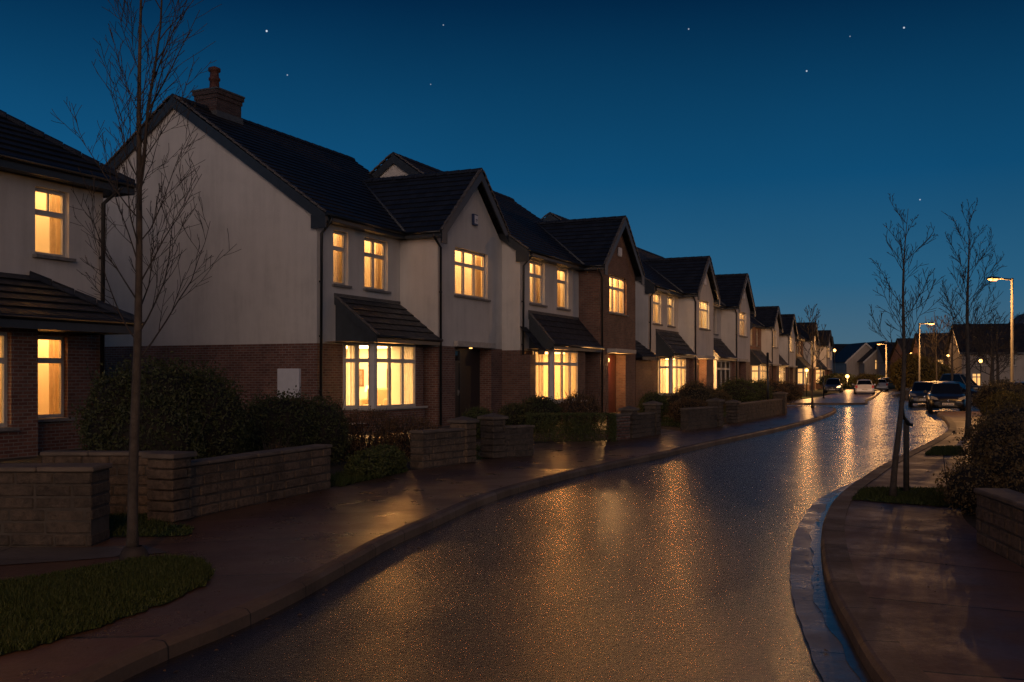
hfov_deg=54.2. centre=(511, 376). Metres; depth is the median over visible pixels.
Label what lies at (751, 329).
window
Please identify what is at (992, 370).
street tree
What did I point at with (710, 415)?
stone wall
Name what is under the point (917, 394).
parked car
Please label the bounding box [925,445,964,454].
grass
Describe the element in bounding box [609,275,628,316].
window
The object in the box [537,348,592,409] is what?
window
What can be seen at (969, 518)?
garden ground
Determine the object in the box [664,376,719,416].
garden shrub
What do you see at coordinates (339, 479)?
grass
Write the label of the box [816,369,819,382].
window
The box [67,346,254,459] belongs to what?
round hedge
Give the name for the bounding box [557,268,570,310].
window
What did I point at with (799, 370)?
window
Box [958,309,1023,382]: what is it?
street tree
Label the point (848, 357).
terrace house
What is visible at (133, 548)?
street tree
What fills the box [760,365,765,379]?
window
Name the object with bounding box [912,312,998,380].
street tree
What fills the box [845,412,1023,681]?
pavement
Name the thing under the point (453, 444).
stone wall
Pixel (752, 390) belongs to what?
garden shrub
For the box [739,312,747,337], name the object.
window
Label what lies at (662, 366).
window
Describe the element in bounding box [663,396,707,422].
garden shrub
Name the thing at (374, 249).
window
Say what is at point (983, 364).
window
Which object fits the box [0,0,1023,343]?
sky
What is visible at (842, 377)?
hedge
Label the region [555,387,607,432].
garden shrub
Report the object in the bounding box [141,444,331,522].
stone wall
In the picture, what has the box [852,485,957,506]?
grass
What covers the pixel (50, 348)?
window
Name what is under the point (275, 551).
pavement
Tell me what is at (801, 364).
row house
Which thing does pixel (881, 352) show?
terrace house
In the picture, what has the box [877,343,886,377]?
street lamp
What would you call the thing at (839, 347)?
terrace house
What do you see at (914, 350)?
corner house
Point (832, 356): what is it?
row house
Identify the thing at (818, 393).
ground
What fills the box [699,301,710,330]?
window
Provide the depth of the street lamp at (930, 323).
81.94 m
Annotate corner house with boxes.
[888,338,912,373]
[910,333,948,365]
[945,323,1023,385]
[1013,314,1023,322]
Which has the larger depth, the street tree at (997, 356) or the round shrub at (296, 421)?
the street tree at (997, 356)
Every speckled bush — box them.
[933,407,1023,514]
[967,395,1023,439]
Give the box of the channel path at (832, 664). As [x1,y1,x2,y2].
[790,480,861,681]
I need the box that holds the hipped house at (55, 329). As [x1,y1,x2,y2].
[0,110,143,458]
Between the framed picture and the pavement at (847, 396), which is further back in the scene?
the pavement at (847, 396)
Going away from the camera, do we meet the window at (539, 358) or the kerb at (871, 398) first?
the window at (539, 358)
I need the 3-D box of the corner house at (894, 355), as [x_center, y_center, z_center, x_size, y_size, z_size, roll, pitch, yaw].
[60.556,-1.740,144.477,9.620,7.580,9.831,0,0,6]
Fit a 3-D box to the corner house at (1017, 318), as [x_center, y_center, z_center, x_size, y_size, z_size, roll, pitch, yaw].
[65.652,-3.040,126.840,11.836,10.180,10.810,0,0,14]
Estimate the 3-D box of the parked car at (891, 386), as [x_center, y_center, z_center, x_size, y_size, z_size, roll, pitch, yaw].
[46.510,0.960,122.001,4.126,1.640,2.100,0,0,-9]
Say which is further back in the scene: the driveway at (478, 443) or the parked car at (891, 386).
the parked car at (891, 386)
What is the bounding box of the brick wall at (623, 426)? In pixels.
[606,413,630,439]
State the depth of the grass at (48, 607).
7.42 m
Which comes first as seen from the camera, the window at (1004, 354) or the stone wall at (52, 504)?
the stone wall at (52, 504)
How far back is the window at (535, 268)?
38.89 m
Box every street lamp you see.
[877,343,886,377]
[918,322,934,381]
[988,276,1013,383]
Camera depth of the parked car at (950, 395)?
48.37 m
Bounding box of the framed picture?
[359,369,363,385]
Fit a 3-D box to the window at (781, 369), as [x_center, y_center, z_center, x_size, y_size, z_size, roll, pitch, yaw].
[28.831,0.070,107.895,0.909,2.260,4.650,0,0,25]
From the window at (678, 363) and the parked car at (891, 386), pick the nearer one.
the window at (678, 363)
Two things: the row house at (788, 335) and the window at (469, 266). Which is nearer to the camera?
the window at (469, 266)
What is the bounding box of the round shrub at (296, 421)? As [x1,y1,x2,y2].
[238,383,351,464]
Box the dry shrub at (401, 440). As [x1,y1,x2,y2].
[331,403,441,460]
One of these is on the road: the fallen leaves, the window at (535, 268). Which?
the fallen leaves
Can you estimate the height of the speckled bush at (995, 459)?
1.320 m
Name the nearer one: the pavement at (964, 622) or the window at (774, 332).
the pavement at (964, 622)
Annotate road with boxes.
[122,389,978,681]
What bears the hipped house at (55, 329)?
on the garden ground at (334, 468)
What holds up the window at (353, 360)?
in the detached house at (335, 273)
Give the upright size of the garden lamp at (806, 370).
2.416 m
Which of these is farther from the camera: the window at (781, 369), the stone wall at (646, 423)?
the window at (781, 369)
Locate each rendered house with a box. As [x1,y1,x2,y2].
[541,212,720,406]
[637,247,755,388]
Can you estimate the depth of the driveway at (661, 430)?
31.18 m
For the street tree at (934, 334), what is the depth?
85.95 m
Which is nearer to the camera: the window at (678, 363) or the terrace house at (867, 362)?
the window at (678, 363)
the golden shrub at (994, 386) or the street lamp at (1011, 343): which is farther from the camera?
the street lamp at (1011, 343)
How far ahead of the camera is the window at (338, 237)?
30.65 m
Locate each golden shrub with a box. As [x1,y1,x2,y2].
[971,376,1023,414]
[977,386,1023,414]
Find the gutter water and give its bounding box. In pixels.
[810,491,873,681]
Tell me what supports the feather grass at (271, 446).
on the garden ground at (334, 468)
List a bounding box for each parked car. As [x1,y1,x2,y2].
[822,378,843,392]
[875,379,888,390]
[879,377,900,389]
[905,381,935,405]
[924,382,965,411]
[925,381,978,404]
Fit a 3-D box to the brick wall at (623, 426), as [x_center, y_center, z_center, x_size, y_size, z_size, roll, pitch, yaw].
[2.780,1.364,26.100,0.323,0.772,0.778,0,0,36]
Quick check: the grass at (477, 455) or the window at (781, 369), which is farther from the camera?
the window at (781, 369)
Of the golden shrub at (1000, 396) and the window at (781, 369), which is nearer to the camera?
the golden shrub at (1000, 396)
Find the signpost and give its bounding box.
[766,352,768,399]
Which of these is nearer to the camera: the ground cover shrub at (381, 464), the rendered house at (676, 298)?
the ground cover shrub at (381, 464)
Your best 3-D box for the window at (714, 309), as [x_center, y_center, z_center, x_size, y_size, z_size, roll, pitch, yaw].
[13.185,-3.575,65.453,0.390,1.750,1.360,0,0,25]
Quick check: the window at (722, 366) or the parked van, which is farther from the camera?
the parked van
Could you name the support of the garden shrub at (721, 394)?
on the garden ground at (334, 468)
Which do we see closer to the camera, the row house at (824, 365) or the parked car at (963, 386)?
the parked car at (963, 386)
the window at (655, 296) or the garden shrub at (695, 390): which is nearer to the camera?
the garden shrub at (695, 390)
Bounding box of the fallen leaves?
[88,425,1020,671]
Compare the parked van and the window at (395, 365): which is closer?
the window at (395, 365)
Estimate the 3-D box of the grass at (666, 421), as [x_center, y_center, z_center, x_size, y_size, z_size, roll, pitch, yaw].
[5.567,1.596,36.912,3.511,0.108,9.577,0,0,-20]
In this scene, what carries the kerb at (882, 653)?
on the road
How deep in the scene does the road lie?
8.29 m
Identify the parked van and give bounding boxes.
[939,374,980,389]
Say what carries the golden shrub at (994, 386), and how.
on the pavement at (964, 622)
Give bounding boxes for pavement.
[0,406,832,681]
[791,390,880,402]
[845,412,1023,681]
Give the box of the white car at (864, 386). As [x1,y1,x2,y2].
[852,379,875,393]
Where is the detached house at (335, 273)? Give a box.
[103,66,512,431]
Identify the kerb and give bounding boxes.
[58,406,836,681]
[787,390,882,404]
[821,411,979,681]
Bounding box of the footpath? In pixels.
[0,545,166,564]
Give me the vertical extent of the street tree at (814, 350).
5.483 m
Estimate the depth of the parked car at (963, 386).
61.62 m
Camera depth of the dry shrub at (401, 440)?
20.06 m
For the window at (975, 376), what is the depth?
108.90 m
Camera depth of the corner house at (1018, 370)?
108.92 m
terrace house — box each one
[833,342,871,376]
[833,344,847,357]
[857,341,886,375]
[874,342,894,375]
[882,360,889,375]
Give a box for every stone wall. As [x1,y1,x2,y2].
[0,463,112,546]
[40,450,157,513]
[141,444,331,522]
[409,416,478,468]
[477,413,534,458]
[618,401,662,438]
[680,398,724,429]
[725,391,787,422]
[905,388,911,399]
[974,488,1023,567]
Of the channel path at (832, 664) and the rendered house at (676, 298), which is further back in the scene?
the rendered house at (676, 298)
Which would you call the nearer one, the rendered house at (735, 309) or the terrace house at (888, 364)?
the rendered house at (735, 309)
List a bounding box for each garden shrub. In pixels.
[493,391,564,432]
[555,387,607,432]
[635,388,669,421]
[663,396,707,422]
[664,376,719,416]
[708,386,739,410]
[712,375,774,402]
[757,376,806,404]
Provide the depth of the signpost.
41.90 m
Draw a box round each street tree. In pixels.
[50,0,240,559]
[794,304,829,407]
[867,194,943,495]
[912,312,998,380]
[920,312,952,380]
[937,198,1010,434]
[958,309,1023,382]
[958,321,1021,383]
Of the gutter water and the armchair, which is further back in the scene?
the armchair
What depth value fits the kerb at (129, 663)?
7.93 m
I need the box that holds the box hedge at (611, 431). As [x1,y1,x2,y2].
[524,412,617,441]
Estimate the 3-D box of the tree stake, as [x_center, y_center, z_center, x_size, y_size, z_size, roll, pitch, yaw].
[5.506,1.042,14.078,0.131,1.416,0.522,0,0,39]
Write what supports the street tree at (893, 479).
on the grass at (925, 495)
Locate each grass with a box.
[0,553,216,654]
[109,513,193,536]
[259,436,293,449]
[330,465,408,486]
[347,437,485,459]
[592,415,723,427]
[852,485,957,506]
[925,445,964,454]
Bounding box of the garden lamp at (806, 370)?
[805,369,807,396]
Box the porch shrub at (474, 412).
[460,405,501,438]
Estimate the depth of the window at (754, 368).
89.95 m
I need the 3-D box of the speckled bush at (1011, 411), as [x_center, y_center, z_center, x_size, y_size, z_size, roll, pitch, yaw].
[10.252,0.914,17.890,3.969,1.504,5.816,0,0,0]
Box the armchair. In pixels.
[359,388,386,404]
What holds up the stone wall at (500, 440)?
on the garden ground at (334, 468)
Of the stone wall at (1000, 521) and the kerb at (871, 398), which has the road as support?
the kerb at (871, 398)
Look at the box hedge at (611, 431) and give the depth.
25.20 m
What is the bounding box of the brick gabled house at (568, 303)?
[369,152,644,417]
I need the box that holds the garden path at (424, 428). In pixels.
[386,427,479,459]
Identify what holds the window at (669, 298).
in the rendered house at (676, 298)
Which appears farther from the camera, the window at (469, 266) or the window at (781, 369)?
the window at (781, 369)
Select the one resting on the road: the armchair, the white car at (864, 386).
the white car at (864, 386)
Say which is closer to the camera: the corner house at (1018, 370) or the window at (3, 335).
the window at (3, 335)
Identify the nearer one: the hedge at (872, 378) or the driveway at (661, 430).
the driveway at (661, 430)
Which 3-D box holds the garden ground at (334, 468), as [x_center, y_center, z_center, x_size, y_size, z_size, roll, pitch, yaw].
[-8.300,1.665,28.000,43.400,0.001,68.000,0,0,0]
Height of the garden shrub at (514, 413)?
1.248 m
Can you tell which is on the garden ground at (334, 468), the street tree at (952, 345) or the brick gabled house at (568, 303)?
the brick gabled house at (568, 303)
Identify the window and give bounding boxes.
[0,332,19,431]
[32,187,75,261]
[38,336,74,421]
[325,341,427,423]
[332,231,351,287]
[343,343,369,407]
[363,238,390,293]
[454,248,490,301]
[529,261,547,306]
[533,350,549,399]
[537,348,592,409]
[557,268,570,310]
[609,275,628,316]
[653,293,662,325]
[658,357,669,394]
[659,356,685,395]
[667,297,675,327]
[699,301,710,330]
[714,309,718,334]
[717,360,729,388]
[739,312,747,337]
[750,329,754,346]
[751,365,758,379]
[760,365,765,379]
[773,330,776,347]
[779,366,784,381]
[790,337,793,352]
[797,368,802,383]
[798,368,808,384]
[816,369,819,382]
[972,373,981,385]
[976,354,988,366]
[1003,354,1016,366]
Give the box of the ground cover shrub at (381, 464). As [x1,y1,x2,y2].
[341,441,409,478]
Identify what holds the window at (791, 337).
in the row house at (788, 335)
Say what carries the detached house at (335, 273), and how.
on the garden ground at (334, 468)
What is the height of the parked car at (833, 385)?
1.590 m
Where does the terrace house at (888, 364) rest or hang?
on the ground at (818, 393)
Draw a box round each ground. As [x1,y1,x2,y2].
[0,411,766,523]
[725,386,853,424]
[960,508,976,528]
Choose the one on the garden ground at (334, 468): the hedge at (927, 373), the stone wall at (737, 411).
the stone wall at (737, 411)
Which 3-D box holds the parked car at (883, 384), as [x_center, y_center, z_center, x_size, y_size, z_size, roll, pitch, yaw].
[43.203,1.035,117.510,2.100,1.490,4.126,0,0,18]
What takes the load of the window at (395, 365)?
in the detached house at (335, 273)
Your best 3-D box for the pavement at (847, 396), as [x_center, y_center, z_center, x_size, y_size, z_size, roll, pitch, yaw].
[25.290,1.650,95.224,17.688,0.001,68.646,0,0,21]
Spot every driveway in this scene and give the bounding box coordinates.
[348,434,533,445]
[561,420,675,432]
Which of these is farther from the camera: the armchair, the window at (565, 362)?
the window at (565, 362)
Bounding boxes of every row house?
[779,314,797,384]
[795,322,818,390]
[816,330,832,388]
[831,336,834,374]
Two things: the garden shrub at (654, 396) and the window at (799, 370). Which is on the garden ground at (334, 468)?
the garden shrub at (654, 396)
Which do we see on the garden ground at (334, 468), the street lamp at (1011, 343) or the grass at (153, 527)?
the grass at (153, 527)
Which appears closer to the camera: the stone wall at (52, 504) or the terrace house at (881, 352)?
the stone wall at (52, 504)
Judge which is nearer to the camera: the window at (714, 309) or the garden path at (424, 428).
the garden path at (424, 428)
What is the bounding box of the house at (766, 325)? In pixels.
[750,306,782,382]
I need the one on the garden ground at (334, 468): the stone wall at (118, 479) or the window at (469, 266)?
the stone wall at (118, 479)
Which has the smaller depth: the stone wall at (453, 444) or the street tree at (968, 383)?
the stone wall at (453, 444)
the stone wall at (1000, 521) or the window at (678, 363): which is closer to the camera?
the stone wall at (1000, 521)
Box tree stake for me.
[903,412,912,490]
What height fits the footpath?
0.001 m
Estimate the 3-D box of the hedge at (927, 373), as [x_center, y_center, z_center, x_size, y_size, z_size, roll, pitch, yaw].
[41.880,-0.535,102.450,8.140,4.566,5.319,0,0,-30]
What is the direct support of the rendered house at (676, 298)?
on the ground at (818, 393)
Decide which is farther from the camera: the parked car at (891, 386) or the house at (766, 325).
the parked car at (891, 386)
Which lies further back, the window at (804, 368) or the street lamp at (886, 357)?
the street lamp at (886, 357)
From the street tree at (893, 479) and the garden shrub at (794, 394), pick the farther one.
the garden shrub at (794, 394)

